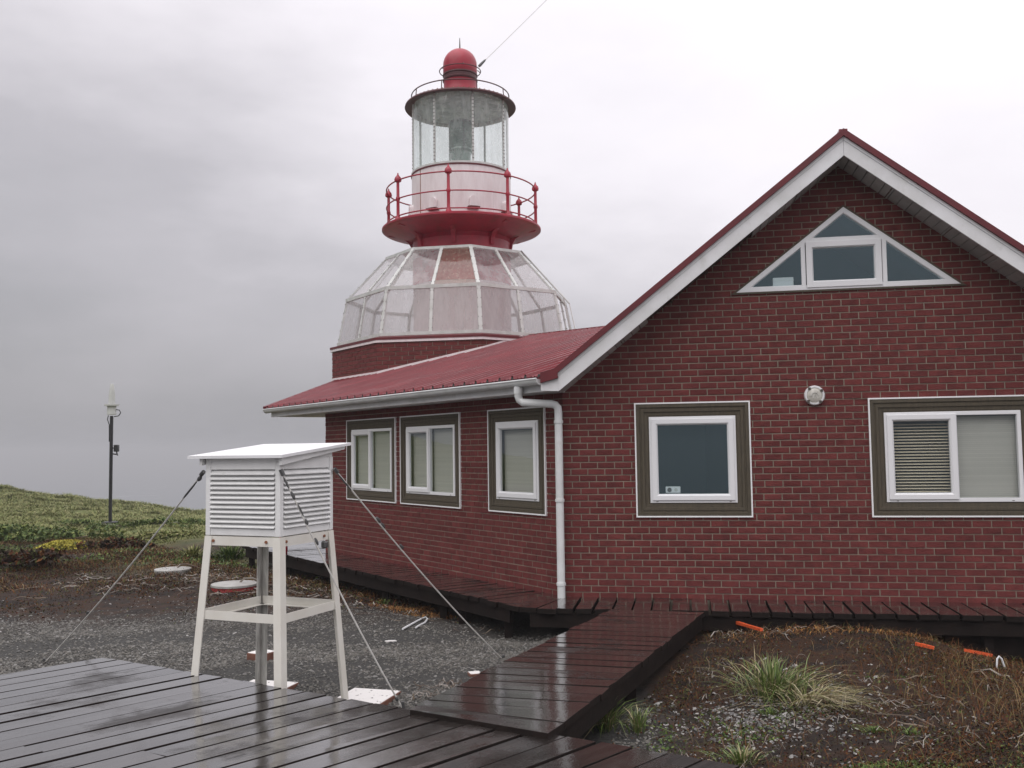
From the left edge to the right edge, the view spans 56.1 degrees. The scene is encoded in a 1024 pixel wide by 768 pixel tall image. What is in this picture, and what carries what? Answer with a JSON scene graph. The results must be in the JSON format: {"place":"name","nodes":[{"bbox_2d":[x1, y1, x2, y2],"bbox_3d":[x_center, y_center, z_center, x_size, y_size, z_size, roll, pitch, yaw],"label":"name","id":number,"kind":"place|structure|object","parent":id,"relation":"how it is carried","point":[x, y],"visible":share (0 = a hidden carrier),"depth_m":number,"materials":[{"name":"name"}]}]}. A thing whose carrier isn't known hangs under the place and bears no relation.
{"place":"outdoors","nodes":[
{"label":"outdoors","id":0,"kind":"place"},
{"bbox_2d":[0,459,205,509],"bbox_3d":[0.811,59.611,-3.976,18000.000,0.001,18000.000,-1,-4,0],"label":"sea","id":1,"kind":"structure","parent":0,"point":[167,482],"depth_m":2251.72,"materials":[{"name":"liquid"}]},
{"bbox_2d":[0,599,667,753],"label":"gravel","id":2,"kind":"structure","parent":0,"point":[296,656],"depth_m":9.82,"materials":[{"name":"grey gravel"}]},
{"bbox_2d":[247,650,273,660],"bbox_3d":[-2.411,2.619,9.248,0.200,0.081,0.200,-3,-4,30],"label":"paving tile","id":3,"kind":"object","parent":2,"relation":"on","point":[252,655],"visible":0.41,"depth_m":9.20,"materials":[{"name":"ceramic"}]},
{"bbox_2d":[250,679,298,689],"bbox_3d":[-2.125,2.611,8.174,0.450,0.065,0.450,-2,-4,16],"label":"paving tile","id":4,"kind":"object","parent":2,"relation":"on","point":[292,685],"visible":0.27,"depth_m":8.28,"materials":[{"name":"ceramic"}]},
{"bbox_2d":[337,688,400,704],"bbox_3d":[-1.186,2.575,7.838,0.430,0.065,0.430,-2,-4,16],"label":"paving tile","id":5,"kind":"object","parent":2,"relation":"on","point":[380,696],"visible":0.54,"depth_m":7.84,"materials":[{"name":"ceramic"}]},
{"bbox_2d":[402,616,427,629],"bbox_3d":[-1.072,2.822,11.366,0.184,0.099,1.142,-1,-4,8],"label":"wire loop","id":6,"kind":"object","parent":2,"relation":"on","point":[414,622],"visible":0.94,"depth_m":11.10,"materials":[{"name":"white metal"}]},
{"bbox_2d":[0,489,1023,767],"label":"ground","id":7,"kind":"structure","parent":0,"point":[522,629],"depth_m":8.72,"materials":[{"name":"brown soil"}]},
{"bbox_2d":[0,546,70,571],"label":"shrub","id":8,"kind":"object","parent":7,"relation":"on","point":[39,556],"visible":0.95,"depth_m":16.87,"materials":[{"name":"brown plant"}]},
{"bbox_2d":[0,523,126,542],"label":"shrub","id":9,"kind":"object","parent":7,"relation":"on","point":[17,532],"visible":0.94,"depth_m":23.58,"materials":[{"name":"green plant"}]},
{"bbox_2d":[33,539,98,550],"bbox_3d":[-9.577,3.471,20.670,1.523,0.256,0.836,-1,-4,0],"label":"moss cushion","id":10,"kind":"object","parent":7,"relation":"on","point":[57,543],"visible":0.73,"depth_m":20.53,"materials":[{"name":"green plant"}]},
{"bbox_2d":[52,518,118,525],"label":"shrub","id":11,"kind":"object","parent":7,"relation":"on","point":[80,521],"visible":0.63,"depth_m":32.53,"materials":[{"name":"green plant"}]},
{"bbox_2d":[102,384,120,525],"bbox_3d":[-13.518,2.538,32.354,0.865,5.111,0.498,-1,-4,0],"label":"lamp post","id":12,"kind":"object","parent":7,"relation":"on","point":[111,405],"visible":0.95,"depth_m":32.34,"materials":[{"name":"black metal"}]},
{"bbox_2d":[74,536,155,551],"bbox_3d":[-8.585,3.458,20.728,1.578,0.377,0.909,-1,-4,0],"label":"shrub","id":13,"kind":"object","parent":7,"relation":"on","point":[118,542],"visible":0.85,"depth_m":20.56,"materials":[{"name":"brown plant"}]},
{"bbox_2d":[85,518,192,528],"bbox_3d":[-12.074,4.543,30.992,3.703,0.475,0.906,-1,-4,0],"label":"shrub","id":14,"kind":"object","parent":7,"relation":"on","point":[132,524],"visible":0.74,"depth_m":30.79,"materials":[{"name":"green plant"}]},
{"bbox_2d":[0,484,278,544],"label":"hill grass","id":15,"kind":"structure","parent":7,"relation":"on","point":[141,510],"depth_m":41.34,"materials":[{"name":"green plant"}]},
{"bbox_2d":[0,532,318,581],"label":"moor greens","id":16,"kind":"object","parent":7,"relation":"on","point":[131,549],"visible":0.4,"depth_m":18.20,"materials":[{"name":"green plant"}]},
{"bbox_2d":[127,529,205,542],"bbox_3d":[-9.201,4.013,25.195,2.298,0.422,0.964,-1,-4,0],"label":"shrub","id":17,"kind":"object","parent":7,"relation":"on","point":[159,535],"visible":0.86,"depth_m":25.11,"materials":[{"name":"green plant"}]},
{"bbox_2d":[154,564,200,573],"bbox_3d":[-5.586,3.108,16.009,0.590,0.228,0.763,-3,-4,30],"label":"tank lid","id":18,"kind":"object","parent":7,"relation":"on","point":[174,569],"visible":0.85,"depth_m":15.84,"materials":[{"name":"white concrete"}]},
{"bbox_2d":[154,515,205,525],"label":"shrub","id":19,"kind":"object","parent":7,"relation":"on","point":[189,520],"visible":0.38,"depth_m":33.56,"materials":[{"name":"green plant"}]},
{"bbox_2d":[167,544,221,559],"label":"grass tussock","id":20,"kind":"object","parent":7,"relation":"on","point":[192,551],"depth_m":19.12,"materials":[{"name":"green plant"}]},
{"bbox_2d":[0,525,404,610],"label":"moor stems","id":21,"kind":"object","parent":7,"relation":"on","point":[126,562],"visible":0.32,"depth_m":16.87,"materials":[{"name":"plant"}]},
{"bbox_2d":[197,546,247,561],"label":"grass tussock","id":22,"kind":"object","parent":7,"relation":"on","point":[227,553],"depth_m":19.26,"materials":[{"name":"green plant"}]},
{"bbox_2d":[0,532,483,623],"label":"heath cover","id":23,"kind":"object","parent":7,"relation":"on","point":[63,574],"visible":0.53,"depth_m":15.03,"materials":[{"name":"plant"}]},
{"bbox_2d":[211,577,272,592],"bbox_3d":[-4.004,2.969,14.094,0.660,0.258,0.851,-3,-4,31],"label":"tank lid","id":24,"kind":"object","parent":7,"relation":"on","point":[239,585],"visible":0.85,"depth_m":13.83,"materials":[{"name":"white"}]},
{"bbox_2d":[187,443,350,699],"bbox_3d":[-1.878,1.498,7.519,0.902,2.062,0.954,-2,-4,23],"label":"instrument shelter","id":25,"kind":"object","parent":7,"relation":"on","point":[250,501],"visible":0.97,"depth_m":7.26,"materials":[{"name":"white wood"}]},
{"bbox_2d":[43,470,205,662],"bbox_3d":[-3.541,1.770,8.509,0.032,2.032,3.436,3,-5,-44],"label":"guy cable","id":26,"kind":"object","parent":25,"relation":"attached to","point":[201,474],"visible":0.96,"depth_m":8.18,"materials":[{"name":"metal"}]},
{"bbox_2d":[279,469,404,708],"bbox_3d":[-1.260,1.581,7.170,0.956,1.913,0.032,1,-4,-23],"label":"guy cable","id":27,"kind":"object","parent":25,"relation":"attached to","point":[316,542],"visible":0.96,"depth_m":7.14,"materials":[{"name":"metal"}]},
{"bbox_2d":[333,467,504,657],"bbox_3d":[-0.744,1.709,8.502,0.032,1.993,2.242,-4,-5,37],"label":"guy cable","id":28,"kind":"object","parent":25,"relation":"attached to","point":[377,519],"visible":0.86,"depth_m":8.24,"materials":[{"name":"metal"}]},
{"bbox_2d":[0,658,748,767],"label":"wooden deck","id":29,"kind":"structure","parent":7,"relation":"on","point":[103,713],"depth_m":5.72,"materials":[{"name":"wood"}]},
{"bbox_2d":[330,38,574,491],"bbox_3d":[-1.263,-2.228,22.998,5.637,12.440,5.612,-1,-4,10],"label":"lighthouse","id":30,"kind":"object","parent":7,"relation":"on","point":[461,229],"visible":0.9,"depth_m":22.00,"materials":[{"name":"metal"}]},
{"bbox_2d":[448,118,471,159],"bbox_3d":[-1.238,-5.711,23.233,0.600,1.300,0.600,-1,-4,10],"label":"lantern lens","id":31,"kind":"object","parent":30,"relation":"on","point":[460,138],"visible":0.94,"depth_m":23.02,"materials":[{"name":"grey glass"}]},
{"bbox_2d":[478,6,539,66],"bbox_3d":[3.174,-12.649,25.755,9.161,10.098,0.070,1,-4,-27],"label":"aerial wire","id":32,"kind":"object","parent":30,"relation":"attached to","point":[481,63],"visible":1,"depth_m":23.67,"materials":[{"name":"metal"}]},
{"bbox_2d":[467,671,479,676],"bbox_3d":[-0.331,2.587,8.547,0.110,0.041,0.110,0,-4,-17],"label":"paving tile","id":33,"kind":"object","parent":7,"relation":"on","point":[472,673],"visible":0.65,"depth_m":8.51,"materials":[{"name":"ceramic"}]},
{"bbox_2d":[0,582,1023,767],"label":"pale pebbles","id":34,"kind":"object","parent":7,"relation":"on","point":[760,722],"visible":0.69,"depth_m":6.82,"materials":[{"name":"grey stone"}]},
{"bbox_2d":[12,563,1023,767],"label":"dead twigs","id":35,"kind":"object","parent":7,"relation":"on","point":[324,597],"visible":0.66,"depth_m":8.20,"materials":[{"name":"brown wood"}]},
{"bbox_2d":[410,609,703,739],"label":"boardwalk","id":36,"kind":"structure","parent":7,"relation":"on","point":[574,681],"depth_m":7.05,"materials":[{"name":"brown wood"}]},
{"bbox_2d":[315,583,928,642],"bbox_3d":[0.103,2.734,11.725,9.734,0.461,2.130,-4,-5,38],"label":"rusty moss","id":37,"kind":"object","parent":7,"relation":"on","point":[421,609],"visible":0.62,"depth_m":9.53,"materials":[{"name":"brown plant"}]},
{"bbox_2d":[585,696,675,736],"bbox_3d":[0.652,2.348,6.820,0.956,0.258,1.087,1,-4,-26],"label":"grass tussock","id":38,"kind":"object","parent":7,"relation":"on","point":[605,722],"depth_m":6.84,"materials":[{"name":"green plant"}]},
{"bbox_2d":[242,540,1023,658],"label":"house walkway","id":39,"kind":"structure","parent":7,"relation":"on","point":[982,626],"depth_m":10.47,"materials":[{"name":"brown wood"}]},
{"bbox_2d":[618,705,655,735],"bbox_3d":[0.910,2.369,6.852,0.276,0.205,0.610,-2,-4,20],"label":"grass tussock","id":40,"kind":"object","parent":7,"relation":"on","point":[638,724],"depth_m":6.76,"materials":[{"name":"green plant"}]},
{"bbox_2d":[262,128,1023,637],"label":"brick house","id":41,"kind":"structure","parent":7,"relation":"on","point":[890,324],"depth_m":11.01,"materials":[{"name":"red brick"}]},
{"bbox_2d":[346,417,396,502],"bbox_3d":[-2.258,1.228,15.553,0.111,1.330,1.764,2,-5,-35],"label":"window","id":42,"kind":"structure","parent":41,"relation":"in","point":[385,455],"depth_m":15.54,"materials":[{"name":"white"}]},
{"bbox_2d":[400,412,461,508],"bbox_3d":[-1.174,1.109,13.990,0.111,1.330,1.740,2,-5,-35],"label":"window","id":43,"kind":"structure","parent":41,"relation":"in","point":[447,465],"depth_m":13.97,"materials":[{"name":"white"}]},
{"bbox_2d":[487,407,547,515],"bbox_3d":[0.084,0.971,12.178,0.111,1.330,1.265,2,-5,-35],"label":"window","id":44,"kind":"structure","parent":41,"relation":"in","point":[526,465],"depth_m":12.20,"materials":[{"name":"white"}]},
{"bbox_2d":[666,486,680,492],"bbox_3d":[1.878,1.234,11.198,0.170,0.075,0.054,-1,-4,10],"label":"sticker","id":45,"kind":"object","parent":41,"relation":"attached to","point":[674,489],"visible":1,"depth_m":11.18,"materials":[{"name":"white paper"}]},
{"bbox_2d":[634,401,752,517],"bbox_3d":[2.093,0.874,11.122,1.319,1.330,0.092,-1,-4,10],"label":"window","id":46,"kind":"structure","parent":41,"relation":"in","point":[738,502],"depth_m":11.09,"materials":[{"name":"white"}]},
{"bbox_2d":[772,277,793,285],"bbox_3d":[3.146,-1.179,11.158,0.234,0.100,0.123,-1,-4,10],"label":"carton","id":47,"kind":"object","parent":41,"relation":"in","point":[785,281],"visible":0.81,"depth_m":11.10,"materials":[{"name":"white paint"}]},
{"bbox_2d":[804,385,824,404],"bbox_3d":[3.426,0.129,10.873,0.224,0.224,0.079,-1,-4,10],"label":"wall lamp","id":48,"kind":"object","parent":41,"relation":"attached to","point":[814,395],"visible":1,"depth_m":10.85,"materials":[{"name":"white paint"}]},
{"bbox_2d":[731,205,965,294],"bbox_3d":[3.797,-1.556,10.955,2.561,0.987,0.077,-1,-4,10],"label":"window","id":49,"kind":"structure","parent":41,"relation":"in","point":[879,238],"depth_m":10.92,"materials":[{"name":"white plastic"}]},
{"bbox_2d":[867,395,1023,516],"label":"window","id":50,"kind":"structure","parent":41,"relation":"in","point":[971,475],"depth_m":10.63,"materials":[{"name":"white"}]},
{"bbox_2d":[686,740,777,766],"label":"grass tussock","id":51,"kind":"object","parent":7,"relation":"on","point":[740,756],"depth_m":6.03,"materials":[{"name":"green plant"}]},
{"bbox_2d":[736,621,762,630],"bbox_3d":[2.377,2.537,10.227,0.033,0.237,2.011,-1,-4,-1],"label":"orange lath","id":52,"kind":"object","parent":7,"relation":"on","point":[747,625],"visible":0.56,"depth_m":9.63,"materials":[{"name":"paint"}]},
{"bbox_2d":[756,707,783,719],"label":"grass tussock","id":53,"kind":"object","parent":7,"relation":"on","point":[770,712],"depth_m":6.89,"materials":[{"name":"green plant"}]},
{"bbox_2d":[698,649,877,707],"bbox_3d":[2.113,2.198,7.322,1.560,0.350,1.571,-1,-4,0],"label":"grass tussock","id":54,"kind":"object","parent":7,"relation":"on","point":[772,671],"depth_m":7.21,"materials":[{"name":"green plant"}]},
{"bbox_2d":[709,676,893,714],"bbox_3d":[2.130,2.232,6.939,1.470,0.216,1.075,-1,-4,0],"label":"grass tussock","id":55,"kind":"object","parent":7,"relation":"on","point":[818,697],"depth_m":6.89,"materials":[{"name":"green plant"}]},
{"bbox_2d":[611,625,1023,767],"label":"creeping cover","id":56,"kind":"object","parent":7,"relation":"on","point":[964,746],"visible":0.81,"depth_m":6.77,"materials":[{"name":"brown plant"}]},
{"bbox_2d":[633,672,1023,767],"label":"green cover","id":57,"kind":"object","parent":7,"relation":"on","point":[803,714],"visible":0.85,"depth_m":6.53,"materials":[{"name":"green plant"}]},
{"bbox_2d":[647,619,1023,767],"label":"dry stems","id":58,"kind":"object","parent":7,"relation":"on","point":[972,680],"visible":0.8,"depth_m":7.19,"materials":[{"name":"plant"}]},
{"bbox_2d":[853,724,886,734],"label":"grass tussock","id":59,"kind":"object","parent":7,"relation":"on","point":[873,730],"depth_m":6.13,"materials":[{"name":"green plant"}]},
{"bbox_2d":[890,725,923,739],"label":"grass tussock","id":60,"kind":"object","parent":7,"relation":"on","point":[914,730],"depth_m":6.01,"materials":[{"name":"green plant"}]},
{"bbox_2d":[915,642,933,649],"bbox_3d":[3.706,2.350,8.622,0.160,0.050,0.028,-3,-4,30],"label":"orange lath","id":61,"kind":"object","parent":7,"relation":"on","point":[923,646],"visible":0.94,"depth_m":8.62,"materials":[{"name":"paint"}]},
{"bbox_2d":[964,649,992,656],"bbox_3d":[4.238,2.444,8.728,0.346,0.105,0.034,1,-4,-27],"label":"orange lath","id":62,"kind":"object","parent":7,"relation":"on","point":[973,651],"visible":0.76,"depth_m":8.70,"materials":[{"name":"paint"}]},
{"bbox_2d":[996,656,1004,668],"bbox_3d":[4.116,2.349,8.083,0.090,0.125,0.015,-1,-4,0],"label":"wire loop","id":63,"kind":"object","parent":7,"relation":"on","point":[998,657],"visible":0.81,"depth_m":8.08,"materials":[{"name":"white metal"}]},
{"bbox_2d":[0,0,1023,460],"label":"sky","id":64,"kind":"structure","parent":0,"point":[193,201],"materials":[{"name":"grey"}]}
]}

